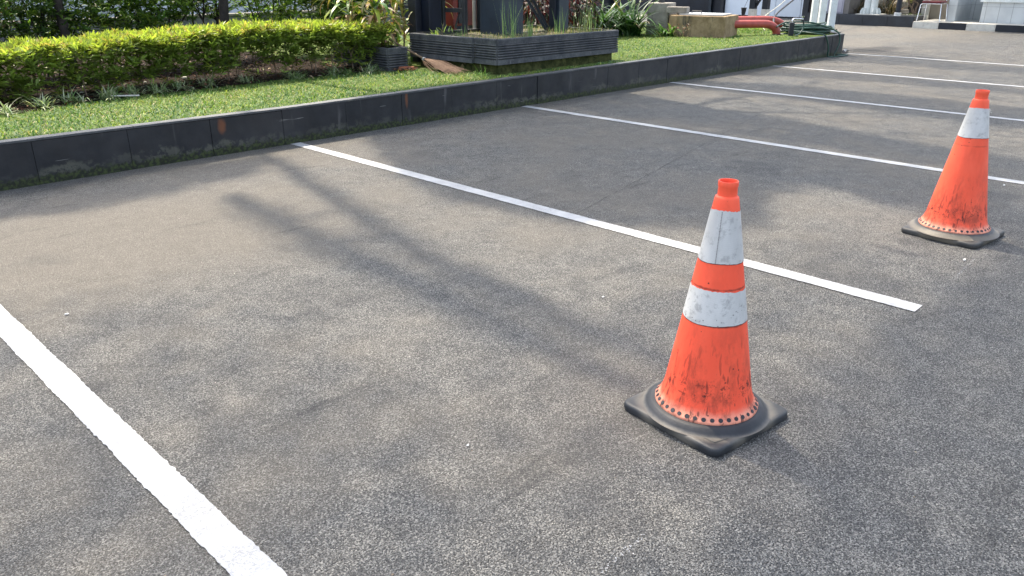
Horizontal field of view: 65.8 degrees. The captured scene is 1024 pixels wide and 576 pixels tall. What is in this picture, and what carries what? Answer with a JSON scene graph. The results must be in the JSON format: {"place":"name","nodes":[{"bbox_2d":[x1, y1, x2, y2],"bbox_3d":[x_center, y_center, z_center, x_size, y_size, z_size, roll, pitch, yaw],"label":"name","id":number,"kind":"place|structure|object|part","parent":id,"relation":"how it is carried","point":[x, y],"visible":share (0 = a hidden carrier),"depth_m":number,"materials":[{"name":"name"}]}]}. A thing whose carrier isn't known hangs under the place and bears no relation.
{"place":"outdoors","nodes":[
{"label":"outdoors","id":0,"kind":"place"},
{"bbox_2d":[0,0,311,20],"bbox_3d":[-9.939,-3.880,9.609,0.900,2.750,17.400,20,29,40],"label":"white house","id":1,"kind":"structure","parent":0,"point":[235,10],"depth_m":14.01,"materials":[{"name":"white paint"}]},
{"bbox_2d":[0,22,832,139],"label":"lawn","id":2,"kind":"structure","parent":0,"point":[419,66],"depth_m":7.95,"materials":[{"name":"green plant"}]},
{"bbox_2d":[53,0,78,78],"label":"overhanging tree","id":3,"kind":"object","parent":2,"relation":"on","point":[64,31],"visible":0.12,"depth_m":7.89,"materials":[{"name":"brown plant"}]},
{"bbox_2d":[109,95,138,96],"bbox_3d":[-3.453,-1.706,7.032,0.268,0.030,0.014,-13,25,-30],"label":"white stick","id":4,"kind":"object","parent":2,"relation":"on","point":[123,95],"visible":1,"depth_m":7.03,"materials":[{"name":"paint"}]},
{"bbox_2d":[0,46,417,114],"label":"soil","id":5,"kind":"structure","parent":2,"relation":"on","point":[47,91],"depth_m":8.33,"materials":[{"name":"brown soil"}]},
{"bbox_2d":[0,0,22,61],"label":"garden shrub","id":6,"kind":"object","parent":5,"relation":"on","point":[5,14],"visible":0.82,"depth_m":7.51,"materials":[{"name":"green plant"}]},
{"bbox_2d":[0,99,22,116],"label":"spider plant","id":7,"kind":"object","parent":5,"relation":"on","point":[5,111],"visible":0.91,"depth_m":6.18,"materials":[{"name":"green plant"}]},
{"bbox_2d":[22,92,58,109],"bbox_3d":[-3.863,-1.513,6.473,0.389,0.152,0.376,20,29,40],"label":"spider plant","id":8,"kind":"object","parent":5,"relation":"on","point":[43,102],"visible":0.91,"depth_m":6.50,"materials":[{"name":"green plant"}]},
{"bbox_2d":[1,0,113,78],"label":"garden shrub","id":9,"kind":"object","parent":5,"relation":"on","point":[41,11],"visible":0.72,"depth_m":7.98,"materials":[{"name":"green plant"}]},
{"bbox_2d":[55,87,89,104],"bbox_3d":[-3.753,-1.634,6.771,0.342,0.192,0.386,-5,22,-13],"label":"spider plant","id":10,"kind":"object","parent":5,"relation":"on","point":[68,97],"visible":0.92,"depth_m":6.76,"materials":[{"name":"green plant"}]},
{"bbox_2d":[93,82,128,99],"bbox_3d":[-3.555,-1.716,6.987,0.378,0.195,0.369,20,29,40],"label":"spider plant","id":11,"kind":"object","parent":5,"relation":"on","point":[105,95],"visible":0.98,"depth_m":6.96,"materials":[{"name":"green plant"}]},
{"bbox_2d":[120,83,149,94],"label":"spider plant","id":12,"kind":"object","parent":5,"relation":"on","point":[130,90],"visible":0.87,"depth_m":7.19,"materials":[{"name":"green plant"}]},
{"bbox_2d":[82,0,197,64],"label":"garden shrub","id":13,"kind":"object","parent":5,"relation":"on","point":[143,18],"visible":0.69,"depth_m":8.70,"materials":[{"name":"green plant"}]},
{"bbox_2d":[141,78,176,94],"bbox_3d":[-3.301,-1.860,7.348,0.398,0.192,0.379,20,29,40],"label":"spider plant","id":14,"kind":"object","parent":5,"relation":"on","point":[157,90],"visible":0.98,"depth_m":7.34,"materials":[{"name":"green plant"}]},
{"bbox_2d":[170,74,194,91],"bbox_3d":[-3.122,-1.945,7.558,0.388,0.191,0.362,20,29,40],"label":"spider plant","id":15,"kind":"object","parent":5,"relation":"on","point":[178,85],"visible":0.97,"depth_m":7.56,"materials":[{"name":"green plant"}]},
{"bbox_2d":[0,16,395,103],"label":"hedge","id":16,"kind":"object","parent":5,"relation":"on","point":[170,42],"visible":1,"depth_m":7.50,"materials":[{"name":"green plant"}]},
{"bbox_2d":[172,0,237,60],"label":"garden shrub","id":17,"kind":"object","parent":5,"relation":"on","point":[206,10],"visible":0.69,"depth_m":9.65,"materials":[{"name":"green plant"}]},
{"bbox_2d":[195,70,222,87],"bbox_3d":[-2.995,-2.042,7.763,0.360,0.191,0.395,5,22,11],"label":"spider plant","id":18,"kind":"object","parent":5,"relation":"on","point":[212,82],"visible":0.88,"depth_m":7.77,"materials":[{"name":"green plant"}]},
{"bbox_2d":[236,73,257,82],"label":"spider plant","id":19,"kind":"object","parent":5,"relation":"on","point":[242,79],"visible":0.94,"depth_m":8.06,"materials":[{"name":"green plant"}]},
{"bbox_2d":[278,69,308,78],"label":"spider plant","id":20,"kind":"object","parent":5,"relation":"on","point":[290,75],"visible":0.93,"depth_m":8.33,"materials":[{"name":"green plant"}]},
{"bbox_2d":[321,63,344,75],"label":"spider plant","id":21,"kind":"object","parent":5,"relation":"on","point":[334,72],"visible":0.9,"depth_m":8.60,"materials":[{"name":"green plant"}]},
{"bbox_2d":[341,68,353,73],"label":"grass tuft","id":22,"kind":"object","parent":5,"relation":"on","point":[350,69],"visible":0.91,"depth_m":8.69,"materials":[{"name":"green plant"}]},
{"bbox_2d":[357,60,381,74],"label":"spider plant","id":23,"kind":"object","parent":5,"relation":"on","point":[370,69],"visible":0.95,"depth_m":8.86,"materials":[{"name":"green plant"}]},
{"bbox_2d":[219,0,234,65],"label":"overhanging tree","id":24,"kind":"object","parent":2,"relation":"on","point":[223,11],"visible":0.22,"depth_m":9.13,"materials":[{"name":"brown plant"}]},
{"bbox_2d":[231,0,317,55],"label":"garden shrub","id":25,"kind":"object","parent":2,"relation":"on","point":[281,7],"visible":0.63,"depth_m":10.26,"materials":[{"name":"green plant"}]},
{"bbox_2d":[309,0,367,56],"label":"corn plant","id":26,"kind":"object","parent":2,"relation":"on","point":[337,2],"visible":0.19,"depth_m":9.80,"materials":[{"name":"green plant"}]},
{"bbox_2d":[303,0,387,42],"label":"garden shrub","id":27,"kind":"object","parent":2,"relation":"on","point":[323,10],"visible":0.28,"depth_m":10.45,"materials":[{"name":"green plant"}]},
{"bbox_2d":[333,42,407,71],"bbox_3d":[-1.690,-2.740,9.389,1.104,0.275,0.309,20,29,40],"label":"planter","id":28,"kind":"object","parent":2,"relation":"on","point":[388,58],"visible":0.45,"depth_m":9.05,"materials":[{"name":"stone"}]},
{"bbox_2d":[317,0,364,20],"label":"corn plant","id":29,"kind":"object","parent":28,"relation":"on","point":[349,15],"visible":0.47,"depth_m":9.43,"materials":[{"name":"green plant"}]},
{"bbox_2d":[341,0,407,57],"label":"corn plant","id":30,"kind":"object","parent":28,"relation":"in","point":[375,16],"visible":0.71,"depth_m":9.07,"materials":[{"name":"green plant"}]},
{"bbox_2d":[365,0,412,45],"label":"corn plant","id":31,"kind":"object","parent":28,"relation":"in","point":[380,6],"visible":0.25,"depth_m":9.53,"materials":[{"name":"green plant"}]},
{"bbox_2d":[382,0,408,46],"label":"corn plant","id":32,"kind":"object","parent":28,"relation":"in","point":[406,30],"visible":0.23,"depth_m":10.91,"materials":[{"name":"green plant"}]},
{"bbox_2d":[385,0,408,44],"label":"corn plant","id":33,"kind":"object","parent":28,"relation":"in","point":[395,3],"visible":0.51,"depth_m":10.02,"materials":[{"name":"green plant"}]},
{"bbox_2d":[399,66,415,70],"bbox_3d":[-1.204,-2.506,9.053,0.207,0.057,0.092,-6,23,-15],"label":"brick piece","id":34,"kind":"object","parent":2,"relation":"on","point":[406,67],"visible":0.79,"depth_m":9.02,"materials":[{"name":"ceramic"}]},
{"bbox_2d":[395,2,457,61],"bbox_3d":[-1.092,-3.344,9.908,0.793,1.149,0.807,20,29,40],"label":"corn plant","id":35,"kind":"object","parent":2,"relation":"on","point":[408,46],"visible":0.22,"depth_m":9.89,"materials":[{"name":"green plant"}]},
{"bbox_2d":[388,38,468,73],"bbox_3d":[-0.933,-2.663,9.047,0.444,0.298,1.386,-12,25,-29],"label":"broom","id":36,"kind":"object","parent":2,"relation":"on","point":[440,65],"visible":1,"depth_m":8.93,"materials":[{"name":"brown plant"}]},
{"bbox_2d":[445,0,476,29],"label":"red cabinet","id":37,"kind":"object","parent":2,"relation":"on","point":[450,20],"visible":0.29,"depth_m":11.35,"materials":[{"name":"metal"}]},
{"bbox_2d":[460,67,499,77],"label":"grass tuft","id":38,"kind":"object","parent":2,"relation":"on","point":[477,73],"visible":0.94,"depth_m":8.53,"materials":[{"name":"green plant"}]},
{"bbox_2d":[408,0,568,61],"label":"steel tower","id":39,"kind":"structure","parent":2,"relation":"on","point":[425,16],"depth_m":9.69,"materials":[{"name":"black metal"}]},
{"bbox_2d":[410,25,618,74],"bbox_3d":[0.061,-2.907,9.737,1.457,0.473,2.204,20,29,40],"label":"planter","id":40,"kind":"object","parent":2,"relation":"on","point":[500,56],"visible":0.66,"depth_m":9.08,"materials":[{"name":"stone"}]},
{"bbox_2d":[430,23,452,34],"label":"broadleaf weed","id":41,"kind":"object","parent":40,"relation":"on","point":[436,32],"visible":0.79,"depth_m":9.15,"materials":[{"name":"green plant"}]},
{"bbox_2d":[441,0,467,33],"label":"ladder frame","id":42,"kind":"object","parent":40,"relation":"on","point":[462,9],"visible":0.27,"depth_m":9.74,"materials":[{"name":"grey metal"}]},
{"bbox_2d":[455,26,467,36],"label":"reed clump","id":43,"kind":"object","parent":40,"relation":"in","point":[461,32],"visible":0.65,"depth_m":9.03,"materials":[{"name":"green plant"}]},
{"bbox_2d":[502,0,522,37],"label":"reed clump","id":44,"kind":"object","parent":40,"relation":"in","point":[512,27],"visible":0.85,"depth_m":8.70,"materials":[{"name":"green plant"}]},
{"bbox_2d":[439,24,608,38],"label":"planter weeds","id":45,"kind":"object","parent":40,"relation":"on","point":[570,30],"visible":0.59,"depth_m":9.64,"materials":[{"name":"green plant"}]},
{"bbox_2d":[522,14,535,36],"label":"reed clump","id":46,"kind":"object","parent":40,"relation":"in","point":[529,28],"visible":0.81,"depth_m":9.03,"materials":[{"name":"green plant"}]},
{"bbox_2d":[523,0,539,24],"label":"croton bush","id":47,"kind":"object","parent":40,"relation":"in","point":[525,14],"visible":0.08,"depth_m":13.28,"materials":[{"name":"red plant"}]},
{"bbox_2d":[523,0,548,25],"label":"croton bush","id":48,"kind":"object","parent":40,"relation":"in","point":[534,20],"visible":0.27,"depth_m":11.89,"materials":[{"name":"red plant"}]},
{"bbox_2d":[552,9,567,33],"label":"reed clump","id":49,"kind":"object","parent":40,"relation":"in","point":[558,28],"visible":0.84,"depth_m":9.40,"materials":[{"name":"green plant"}]},
{"bbox_2d":[573,4,597,31],"bbox_3d":[0.893,-3.408,9.865,0.273,0.446,0.504,20,29,40],"label":"reed clump","id":50,"kind":"object","parent":40,"relation":"in","point":[585,21],"visible":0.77,"depth_m":9.91,"materials":[{"name":"green plant"}]},
{"bbox_2d":[530,0,574,26],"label":"croton bush","id":51,"kind":"object","parent":2,"relation":"on","point":[570,2],"visible":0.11,"depth_m":12.46,"materials":[{"name":"red plant"}]},
{"bbox_2d":[568,0,603,28],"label":"croton bush","id":52,"kind":"object","parent":2,"relation":"on","point":[577,3],"visible":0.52,"depth_m":12.82,"materials":[{"name":"green plant"}]},
{"bbox_2d":[582,0,638,32],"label":"strap lily","id":53,"kind":"object","parent":2,"relation":"on","point":[605,19],"visible":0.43,"depth_m":13.27,"materials":[{"name":"green plant"}]},
{"bbox_2d":[597,0,647,33],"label":"strap lily","id":54,"kind":"object","parent":2,"relation":"on","point":[614,17],"visible":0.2,"depth_m":14.04,"materials":[{"name":"green plant"}]},
{"bbox_2d":[604,0,665,36],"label":"strap lily","id":55,"kind":"object","parent":2,"relation":"on","point":[634,27],"visible":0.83,"depth_m":13.59,"materials":[{"name":"green plant"}]},
{"bbox_2d":[646,0,675,34],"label":"concrete pillar","id":56,"kind":"structure","parent":2,"relation":"on","point":[661,16],"depth_m":13.85,"materials":[{"name":"grey concrete"}]},
{"bbox_2d":[652,23,681,36],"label":"strap lily","id":57,"kind":"object","parent":2,"relation":"on","point":[666,33],"visible":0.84,"depth_m":13.50,"materials":[{"name":"green plant"}]},
{"bbox_2d":[666,24,688,36],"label":"withered weed","id":58,"kind":"object","parent":2,"relation":"on","point":[678,32],"visible":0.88,"depth_m":13.28,"materials":[{"name":"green plant"}]},
{"bbox_2d":[668,10,738,37],"bbox_3d":[3.276,-4.573,13.727,1.090,0.462,0.848,12,25,28],"label":"concrete chamber","id":59,"kind":"object","parent":2,"relation":"on","point":[708,25],"visible":0.78,"depth_m":13.37,"materials":[{"name":"brown concrete"}]},
{"bbox_2d":[666,6,689,13],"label":"concrete block","id":60,"kind":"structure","parent":59,"relation":"on","point":[674,9],"depth_m":13.57,"materials":[{"name":"white concrete"}]},
{"bbox_2d":[737,28,771,32],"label":"ground shrub","id":61,"kind":"object","parent":2,"relation":"on","point":[755,30],"visible":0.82,"depth_m":14.21,"materials":[{"name":"green plant"}]},
{"bbox_2d":[735,20,780,34],"bbox_3d":[4.108,-4.484,13.737,1.201,0.312,0.150,-4,22,-9],"label":"red pipe","id":62,"kind":"object","parent":2,"relation":"on","point":[770,25],"visible":0.79,"depth_m":13.68,"materials":[{"name":"paint"}]},
{"bbox_2d":[738,16,783,27],"bbox_3d":[4.184,-4.885,14.738,2.133,0.317,0.361,-9,23,-21],"label":"red pipe","id":63,"kind":"object","parent":2,"relation":"on","point":[778,21],"visible":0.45,"depth_m":14.83,"materials":[{"name":"metal"}]},
{"bbox_2d":[773,0,793,21],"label":"black cable","id":64,"kind":"object","parent":63,"relation":"attached to","point":[782,8],"visible":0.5,"depth_m":15.81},
{"bbox_2d":[788,16,804,35],"bbox_3d":[4.866,-4.467,13.544,0.241,0.345,0.102,3,22,7],"label":"water tap","id":65,"kind":"object","parent":2,"relation":"on","point":[791,28],"visible":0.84,"depth_m":13.51,"materials":[{"name":"black paint"}]},
{"bbox_2d":[809,0,819,22],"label":"white post","id":66,"kind":"object","parent":2,"relation":"on","point":[814,11],"depth_m":15.50,"materials":[{"name":"metal"}]},
{"bbox_2d":[0,2,1023,575],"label":"ground","id":67,"kind":"structure","parent":0,"point":[270,394],"depth_m":3.10,"materials":[{"name":"grey asphalt"}]},
{"bbox_2d":[0,304,286,575],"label":"parking line","id":68,"kind":"object","parent":67,"relation":"on","point":[226,543],"visible":1,"depth_m":2.31,"materials":[{"name":"paint"}]},
{"bbox_2d":[0,10,389,57],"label":"grey wall","id":69,"kind":"structure","parent":67,"relation":"on","point":[232,16],"depth_m":11.82,"materials":[{"name":"concrete"}]},
{"bbox_2d":[0,31,844,190],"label":"kerb wall","id":70,"kind":"structure","parent":67,"relation":"on","point":[40,160],"depth_m":6.89,"materials":[{"name":"concrete"}]},
{"bbox_2d":[817,0,827,24],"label":"white post","id":71,"kind":"object","parent":70,"relation":"on","point":[822,10],"depth_m":14.97,"materials":[{"name":"metal"}]},
{"bbox_2d":[827,0,840,32],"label":"white post","id":72,"kind":"object","parent":70,"relation":"on","point":[832,12],"visible":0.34,"depth_m":14.36,"materials":[{"name":"metal"}]},
{"bbox_2d":[386,0,615,32],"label":"dark hoarding","id":73,"kind":"object","parent":67,"relation":"on","point":[608,2],"depth_m":17.88,"materials":[{"name":"blue metal"}]},
{"bbox_2d":[34,110,999,575],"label":"grit","id":74,"kind":"object","parent":67,"relation":"on","point":[472,450],"visible":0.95,"depth_m":3.21,"materials":[{"name":"grey stone"}]},
{"bbox_2d":[292,142,921,311],"bbox_3d":[-0.039,-0.565,5.025,5.005,0.001,0.105,20,29,41],"label":"parking line","id":75,"kind":"object","parent":67,"relation":"on","point":[896,302],"visible":0.95,"depth_m":4.38,"materials":[{"name":"paint"}]},
{"bbox_2d":[567,117,752,218],"bbox_3d":[1.416,-1.087,6.342,0.019,0.001,4.322,12,25,28],"label":"asphalt joint","id":76,"kind":"object","parent":67,"relation":"on","point":[652,171],"visible":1,"depth_m":5.77,"materials":[{"name":"grey asphalt"}]},
{"bbox_2d":[624,178,787,456],"bbox_3d":[0.630,0.048,2.447,0.423,0.776,0.423,20,29,40],"label":"traffic cone","id":77,"kind":"object","parent":67,"relation":"on","point":[702,397],"visible":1,"depth_m":2.41,"materials":[{"name":"plastic"}]},
{"bbox_2d":[617,0,827,18],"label":"white panel building","id":78,"kind":"structure","parent":67,"relation":"on","point":[793,9],"depth_m":26.25,"materials":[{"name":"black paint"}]},
{"bbox_2d":[617,0,720,12],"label":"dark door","id":79,"kind":"structure","parent":78,"relation":"in","point":[698,5],"depth_m":28.57,"materials":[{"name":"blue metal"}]},
{"bbox_2d":[748,0,760,15],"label":"painted leg","id":80,"kind":"object","parent":67,"relation":"on","point":[753,5],"visible":0.6,"depth_m":18.46,"materials":[{"name":"white paint"}]},
{"bbox_2d":[741,0,747,15],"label":"hanging pot","id":81,"kind":"object","parent":80,"relation":"hanging from","point":[743,11],"visible":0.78,"depth_m":18.56,"materials":[{"name":"black paint"}]},
{"bbox_2d":[761,0,770,15],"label":"painted leg","id":82,"kind":"object","parent":67,"relation":"on","point":[765,9],"visible":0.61,"depth_m":18.26,"materials":[{"name":"white paint"}]},
{"bbox_2d":[521,106,1023,183],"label":"parking line","id":83,"kind":"object","parent":67,"relation":"on","point":[844,155],"visible":0.97,"depth_m":6.63,"materials":[{"name":"paint"}]},
{"bbox_2d":[801,0,819,21],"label":"dark pillar","id":84,"kind":"structure","parent":67,"relation":"on","point":[806,9],"depth_m":22.78,"materials":[{"name":"black metal"}]},
{"bbox_2d":[776,21,847,56],"bbox_3d":[5.226,-4.383,13.872,1.212,0.580,1.396,20,29,40],"label":"garden hose","id":85,"kind":"object","parent":67,"relation":"on","point":[813,28],"visible":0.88,"depth_m":13.83,"materials":[{"name":"green rubber"}]},
{"bbox_2d":[669,82,1023,120],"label":"parking line","id":86,"kind":"object","parent":67,"relation":"on","point":[845,101],"visible":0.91,"depth_m":8.85,"materials":[{"name":"paint"}]},
{"bbox_2d":[817,11,929,26],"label":"kerb","id":87,"kind":"structure","parent":67,"relation":"on","point":[890,20],"depth_m":21.51,"materials":[{"name":"concrete"}]},
{"bbox_2d":[827,0,859,13],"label":"electrical cabinet","id":88,"kind":"object","parent":87,"relation":"on","point":[846,6],"visible":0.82,"depth_m":22.34,"materials":[{"name":"grey metal"}]},
{"bbox_3d":[9.156,-8.367,22.275,0.380,1.140,0.019,20,29,40],"label":"door","id":89,"kind":"part","parent":88,"relation":"part of","materials":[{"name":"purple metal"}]},
{"bbox_2d":[854,0,884,12],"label":"dry plant","id":90,"kind":"object","parent":87,"relation":"on","point":[861,7],"visible":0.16,"depth_m":22.56,"materials":[{"name":"brown plant"}]},
{"bbox_2d":[856,0,886,14],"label":"white flanged column","id":91,"kind":"structure","parent":87,"relation":"on","point":[870,7],"depth_m":21.76,"materials":[{"name":"paint"}]},
{"bbox_2d":[859,0,922,12],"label":"dark fence","id":92,"kind":"object","parent":87,"relation":"on","point":[915,4],"depth_m":23.34,"materials":[{"name":"black paint"}]},
{"bbox_2d":[878,0,909,14],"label":"dry plant","id":93,"kind":"object","parent":87,"relation":"on","point":[889,9],"visible":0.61,"depth_m":22.09,"materials":[{"name":"brown plant"}]},
{"bbox_2d":[894,0,902,15],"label":"navy post","id":94,"kind":"object","parent":87,"relation":"on","point":[898,8],"visible":1,"depth_m":21.23,"materials":[{"name":"metal"}]},
{"bbox_2d":[893,0,907,8],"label":"boulder","id":95,"kind":"object","parent":87,"relation":"on","point":[904,3],"visible":0.27,"depth_m":22.04,"materials":[{"name":"beige stone"}]},
{"bbox_2d":[901,9,908,13],"bbox_3d":[10.902,-7.672,22.016,0.237,0.182,0.180,6,22,15],"label":"boulder","id":96,"kind":"object","parent":87,"relation":"on","point":[904,11],"visible":0.72,"depth_m":21.94,"materials":[{"name":"grey stone"}]},
{"bbox_2d":[895,0,918,14],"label":"tree","id":97,"kind":"object","parent":87,"relation":"on","point":[911,7],"visible":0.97,"depth_m":21.82,"materials":[{"name":"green plant"}]},
{"bbox_2d":[774,65,1023,86],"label":"parking line","id":98,"kind":"object","parent":67,"relation":"on","point":[903,76],"visible":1,"depth_m":10.99,"materials":[{"name":"paint"}]},
{"bbox_2d":[848,53,1023,65],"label":"parking line","id":99,"kind":"object","parent":67,"relation":"on","point":[937,59],"visible":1,"depth_m":13.16,"materials":[{"name":"paint"}]},
{"bbox_2d":[901,89,1004,248],"bbox_3d":[2.431,-0.661,4.233,0.448,0.776,0.448,20,29,40],"label":"traffic cone","id":100,"kind":"object","parent":67,"relation":"on","point":[955,213],"visible":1,"depth_m":4.19,"materials":[{"name":"plastic"}]},
{"bbox_2d":[902,0,1023,32],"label":"tiled building","id":101,"kind":"structure","parent":67,"relation":"on","point":[992,15],"depth_m":20.12,"materials":[{"name":"white tile"}]},
{"bbox_2d":[916,0,947,21],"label":"chair","id":102,"kind":"object","parent":101,"relation":"on","point":[934,2],"visible":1,"depth_m":20.51,"materials":[{"name":"silver metal"}]}
]}

